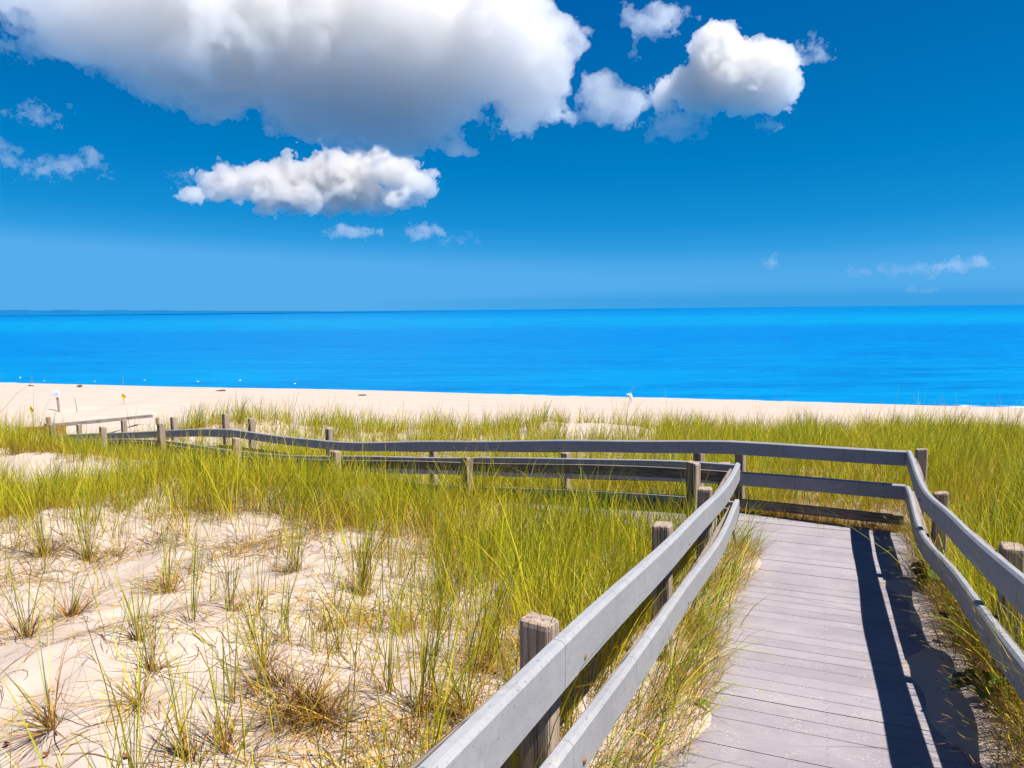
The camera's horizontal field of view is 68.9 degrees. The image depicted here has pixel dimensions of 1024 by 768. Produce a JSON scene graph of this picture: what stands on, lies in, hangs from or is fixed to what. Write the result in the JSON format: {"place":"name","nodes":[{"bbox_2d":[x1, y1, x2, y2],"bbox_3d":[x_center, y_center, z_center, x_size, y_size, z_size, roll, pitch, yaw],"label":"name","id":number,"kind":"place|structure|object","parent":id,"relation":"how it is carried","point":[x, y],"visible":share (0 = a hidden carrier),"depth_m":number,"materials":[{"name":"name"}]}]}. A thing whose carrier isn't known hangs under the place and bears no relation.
{"place":"outdoors","nodes":[
{"label":"outdoors","id":0,"kind":"place"},
{"bbox_2d":[0,310,338,314],"bbox_3d":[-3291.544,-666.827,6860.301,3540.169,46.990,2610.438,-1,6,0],"label":"shore","id":1,"kind":"structure","parent":0,"point":[21,312],"depth_m":6205.99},
{"bbox_2d":[0,383,1023,767],"bbox_3d":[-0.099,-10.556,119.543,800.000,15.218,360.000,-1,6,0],"label":"ground","id":2,"kind":"structure","parent":0,"point":[108,401],"depth_m":4.90,"materials":[{"name":"beige sand"}]},
{"bbox_2d":[0,461,74,570],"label":"grass tuft","id":3,"kind":"object","parent":2,"relation":"on","point":[43,547],"visible":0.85,"depth_m":6.12,"materials":[{"name":"plant"}]},
{"bbox_2d":[0,549,87,645],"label":"grass tuft","id":4,"kind":"object","parent":2,"relation":"on","point":[26,632],"visible":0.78,"depth_m":4.13,"materials":[{"name":"plant"}]},
{"bbox_2d":[52,390,60,411],"bbox_3d":[-21.582,0.950,35.438,0.320,1.323,0.134,-1,6,0],"label":"sign","id":5,"kind":"object","parent":2,"relation":"on","point":[55,393],"visible":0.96,"depth_m":35.34,"materials":[{"name":"white"}]},
{"bbox_2d":[3,548,123,620],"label":"grass tuft","id":6,"kind":"object","parent":2,"relation":"on","point":[74,607],"visible":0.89,"depth_m":4.78,"materials":[{"name":"plant"}]},
{"bbox_2d":[0,616,141,767],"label":"grass tuft","id":7,"kind":"object","parent":2,"relation":"on","point":[52,716],"visible":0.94,"depth_m":2.97,"materials":[{"name":"plant"}]},
{"bbox_2d":[27,462,120,566],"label":"grass tuft","id":8,"kind":"object","parent":2,"relation":"on","point":[87,551],"visible":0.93,"depth_m":6.13,"materials":[{"name":"plant"}]},
{"bbox_2d":[21,414,158,434],"bbox_3d":[-12.925,1.603,23.562,1.040,1.762,6.196,-1,6,0],"label":"railing","id":9,"kind":"object","parent":2,"relation":"on","point":[104,420],"visible":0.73,"depth_m":23.13,"materials":[{"name":"grey wood"}]},
{"bbox_2d":[44,626,216,747],"bbox_3d":[-1.638,1.202,3.128,0.773,0.390,0.749,-1,6,0],"label":"grass tuft","id":10,"kind":"object","parent":2,"relation":"on","point":[145,684],"visible":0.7,"depth_m":3.15,"materials":[{"name":"plant"}]},
{"bbox_2d":[87,534,213,645],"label":"grass tuft","id":11,"kind":"object","parent":2,"relation":"on","point":[133,618],"visible":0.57,"depth_m":3.83,"materials":[{"name":"plant"}]},
{"bbox_2d":[88,576,222,690],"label":"grass tuft","id":12,"kind":"object","parent":2,"relation":"on","point":[150,658],"visible":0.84,"depth_m":3.48,"materials":[{"name":"plant"}]},
{"bbox_2d":[107,497,217,599],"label":"grass tuft","id":13,"kind":"object","parent":2,"relation":"on","point":[167,586],"visible":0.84,"depth_m":5.28,"materials":[{"name":"plant"}]},
{"bbox_2d":[108,625,267,767],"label":"grass tuft","id":14,"kind":"object","parent":2,"relation":"on","point":[182,736],"visible":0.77,"depth_m":2.74,"materials":[{"name":"plant"}]},
{"bbox_2d":[155,528,232,624],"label":"grass tuft","id":15,"kind":"object","parent":2,"relation":"on","point":[193,605],"visible":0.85,"depth_m":4.17,"materials":[{"name":"plant"}]},
{"bbox_2d":[175,400,221,429],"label":"tall grass clump","id":16,"kind":"object","parent":2,"relation":"on","point":[201,415],"visible":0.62,"depth_m":17.36,"materials":[{"name":"plant"}]},
{"bbox_2d":[154,570,280,710],"bbox_3d":[-1.298,1.115,3.258,0.537,0.596,0.529,-4,7,-31],"label":"grass tuft","id":17,"kind":"object","parent":2,"relation":"on","point":[227,676],"visible":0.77,"depth_m":3.27,"materials":[{"name":"plant"}]},
{"bbox_2d":[143,615,308,757],"bbox_3d":[-1.133,1.140,2.855,0.642,0.639,0.604,-1,6,0],"label":"grass tuft","id":18,"kind":"object","parent":2,"relation":"on","point":[228,739],"visible":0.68,"depth_m":2.89,"materials":[{"name":"plant"}]},
{"bbox_2d":[182,512,272,621],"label":"grass tuft","id":19,"kind":"object","parent":2,"relation":"on","point":[230,596],"visible":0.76,"depth_m":4.39,"materials":[{"name":"plant"}]},
{"bbox_2d":[0,496,489,767],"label":"sparse grass","id":20,"kind":"structure","parent":2,"relation":"on","point":[159,605],"depth_m":4.84,"materials":[{"name":"plant"}]},
{"bbox_2d":[199,564,310,676],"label":"grass tuft","id":21,"kind":"object","parent":2,"relation":"on","point":[259,650],"visible":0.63,"depth_m":3.60,"materials":[{"name":"plant"}]},
{"bbox_2d":[207,643,322,703],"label":"dry tuft","id":22,"kind":"object","parent":2,"relation":"on","point":[286,670],"visible":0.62,"depth_m":3.42,"materials":[{"name":"plant"}]},
{"bbox_2d":[242,546,293,612],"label":"grass tuft","id":23,"kind":"object","parent":2,"relation":"on","point":[261,590],"visible":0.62,"depth_m":4.50,"materials":[{"name":"plant"}]},
{"bbox_2d":[240,479,335,576],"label":"grass tuft","id":24,"kind":"object","parent":2,"relation":"on","point":[292,557],"visible":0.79,"depth_m":5.55,"materials":[{"name":"plant"}]},
{"bbox_2d":[0,497,607,767],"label":"straw","id":25,"kind":"object","parent":2,"relation":"on","point":[317,614],"visible":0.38,"depth_m":4.23,"materials":[{"name":"beige plant"}]},
{"bbox_2d":[200,640,408,744],"bbox_3d":[-0.923,1.291,3.195,0.949,0.346,1.077,-1,6,0],"label":"dry tuft","id":26,"kind":"object","parent":2,"relation":"on","point":[299,693],"visible":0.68,"depth_m":3.17,"materials":[{"name":"brown plant"}]},
{"bbox_2d":[246,656,410,762],"bbox_3d":[-0.798,1.320,3.129,0.685,0.257,0.670,2,6,24],"label":"dry tuft","id":27,"kind":"object","parent":2,"relation":"on","point":[318,718],"visible":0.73,"depth_m":3.13,"materials":[{"name":"plant"}]},
{"bbox_2d":[311,596,366,631],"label":"broken stems","id":28,"kind":"object","parent":2,"relation":"on","point":[318,626],"visible":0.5,"depth_m":4.29,"materials":[{"name":"plant"}]},
{"bbox_2d":[315,478,409,600],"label":"grass tuft","id":29,"kind":"object","parent":2,"relation":"on","point":[367,543],"visible":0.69,"depth_m":4.98,"materials":[{"name":"plant"}]},
{"bbox_2d":[315,558,412,674],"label":"grass tuft","id":30,"kind":"object","parent":2,"relation":"on","point":[355,667],"visible":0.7,"depth_m":3.69,"materials":[{"name":"plant"}]},
{"bbox_2d":[332,565,452,698],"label":"grass tuft","id":31,"kind":"object","parent":2,"relation":"on","point":[388,686],"visible":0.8,"depth_m":3.37,"materials":[{"name":"plant"}]},
{"bbox_2d":[49,424,738,517],"bbox_3d":[-5.433,1.507,12.118,18.600,2.667,0.203,4,7,38],"label":"railing","id":32,"kind":"object","parent":2,"relation":"on","point":[662,468],"visible":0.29,"depth_m":7.49,"materials":[{"name":"grey wood"}]},
{"bbox_2d":[360,553,489,749],"bbox_3d":[-0.392,1.099,3.201,0.618,0.730,0.658,1,6,16],"label":"grass tuft","id":33,"kind":"object","parent":2,"relation":"on","point":[424,694],"visible":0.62,"depth_m":3.24,"materials":[{"name":"plant"}]},
{"bbox_2d":[411,500,485,601],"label":"grass tuft","id":34,"kind":"object","parent":2,"relation":"on","point":[445,550],"visible":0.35,"depth_m":5.36,"materials":[{"name":"plant"}]},
{"bbox_2d":[398,579,504,742],"bbox_3d":[-0.181,1.123,3.171,0.613,0.656,0.650,-1,6,0],"label":"grass tuft","id":35,"kind":"object","parent":2,"relation":"on","point":[461,699],"visible":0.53,"depth_m":3.17,"materials":[{"name":"plant"}]},
{"bbox_2d":[410,544,537,696],"bbox_3d":[-0.111,1.082,3.622,0.576,0.683,0.681,4,7,39],"label":"grass tuft","id":36,"kind":"object","parent":2,"relation":"on","point":[489,653],"visible":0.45,"depth_m":3.62,"materials":[{"name":"plant"}]},
{"bbox_2d":[43,414,905,524],"bbox_3d":[-4.151,1.464,12.911,19.598,2.758,0.251,4,7,38],"label":"railing","id":37,"kind":"object","parent":2,"relation":"on","point":[700,449],"visible":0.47,"depth_m":8.05,"materials":[{"name":"grey wood"}]},
{"bbox_2d":[0,380,1023,491],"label":"beach grass","id":38,"kind":"structure","parent":2,"relation":"on","point":[34,442],"depth_m":14.53,"materials":[{"name":"green plant"}]},
{"bbox_2d":[409,462,740,767],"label":"railing","id":39,"kind":"object","parent":2,"relation":"on","point":[503,722],"visible":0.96,"depth_m":2.24,"materials":[{"name":"grey wood"}]},
{"bbox_2d":[433,497,735,544],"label":"boardwalk","id":40,"kind":"structure","parent":2,"relation":"on","point":[638,515],"depth_m":8.03,"materials":[{"name":"grey wood"}]},
{"bbox_2d":[695,698,710,707],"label":"weed","id":41,"kind":"object","parent":2,"relation":"on","point":[705,701],"visible":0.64,"depth_m":3.43,"materials":[{"name":"green plant"}]},
{"bbox_2d":[631,512,986,767],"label":"boardwalk","id":42,"kind":"structure","parent":2,"relation":"on","point":[841,687],"depth_m":4.07,"materials":[{"name":"grey wood"}]},
{"bbox_2d":[732,487,911,534],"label":"dry grass","id":43,"kind":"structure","parent":2,"relation":"on","point":[864,524],"depth_m":7.34,"materials":[{"name":"plant"}]},
{"bbox_2d":[910,562,939,581],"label":"weed","id":44,"kind":"object","parent":2,"relation":"on","point":[931,575],"visible":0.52,"depth_m":5.45,"materials":[{"name":"green plant"}]},
{"bbox_2d":[866,501,1023,767],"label":"dry grass","id":45,"kind":"structure","parent":2,"relation":"on","point":[998,696],"depth_m":3.80,"materials":[{"name":"green plant"}]},
{"bbox_2d":[937,612,971,646],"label":"weed","id":46,"kind":"object","parent":2,"relation":"on","point":[945,615],"visible":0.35,"depth_m":4.44,"materials":[{"name":"green plant"}]},
{"bbox_2d":[904,448,1023,701],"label":"railing","id":47,"kind":"object","parent":2,"relation":"on","point":[1005,578],"visible":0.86,"depth_m":3.82,"materials":[{"name":"grey wood"}]},
{"bbox_2d":[948,668,1009,707],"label":"weed","id":48,"kind":"object","parent":2,"relation":"on","point":[960,681],"visible":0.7,"depth_m":3.41,"materials":[{"name":"green plant"}]},
{"bbox_2d":[0,393,1023,767],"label":"beach grass","id":49,"kind":"structure","parent":0,"point":[550,547],"depth_m":6.15,"materials":[{"name":"green plant"}]},
{"bbox_2d":[0,305,1023,406],"bbox_3d":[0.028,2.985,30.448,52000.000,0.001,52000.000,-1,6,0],"label":"sea","id":50,"kind":"structure","parent":0,"point":[877,354],"depth_m":105.25,"materials":[{"name":"liquid"}]},
{"bbox_2d":[0,0,1023,310],"label":"sky","id":51,"kind":"structure","parent":0,"point":[177,155],"materials":[{"name":"blue"}]},
{"bbox_2d":[514,500,785,767],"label":"dry grass","id":52,"kind":"structure","parent":0,"point":[701,621],"depth_m":3.50,"materials":[{"name":"green plant"}]}
]}

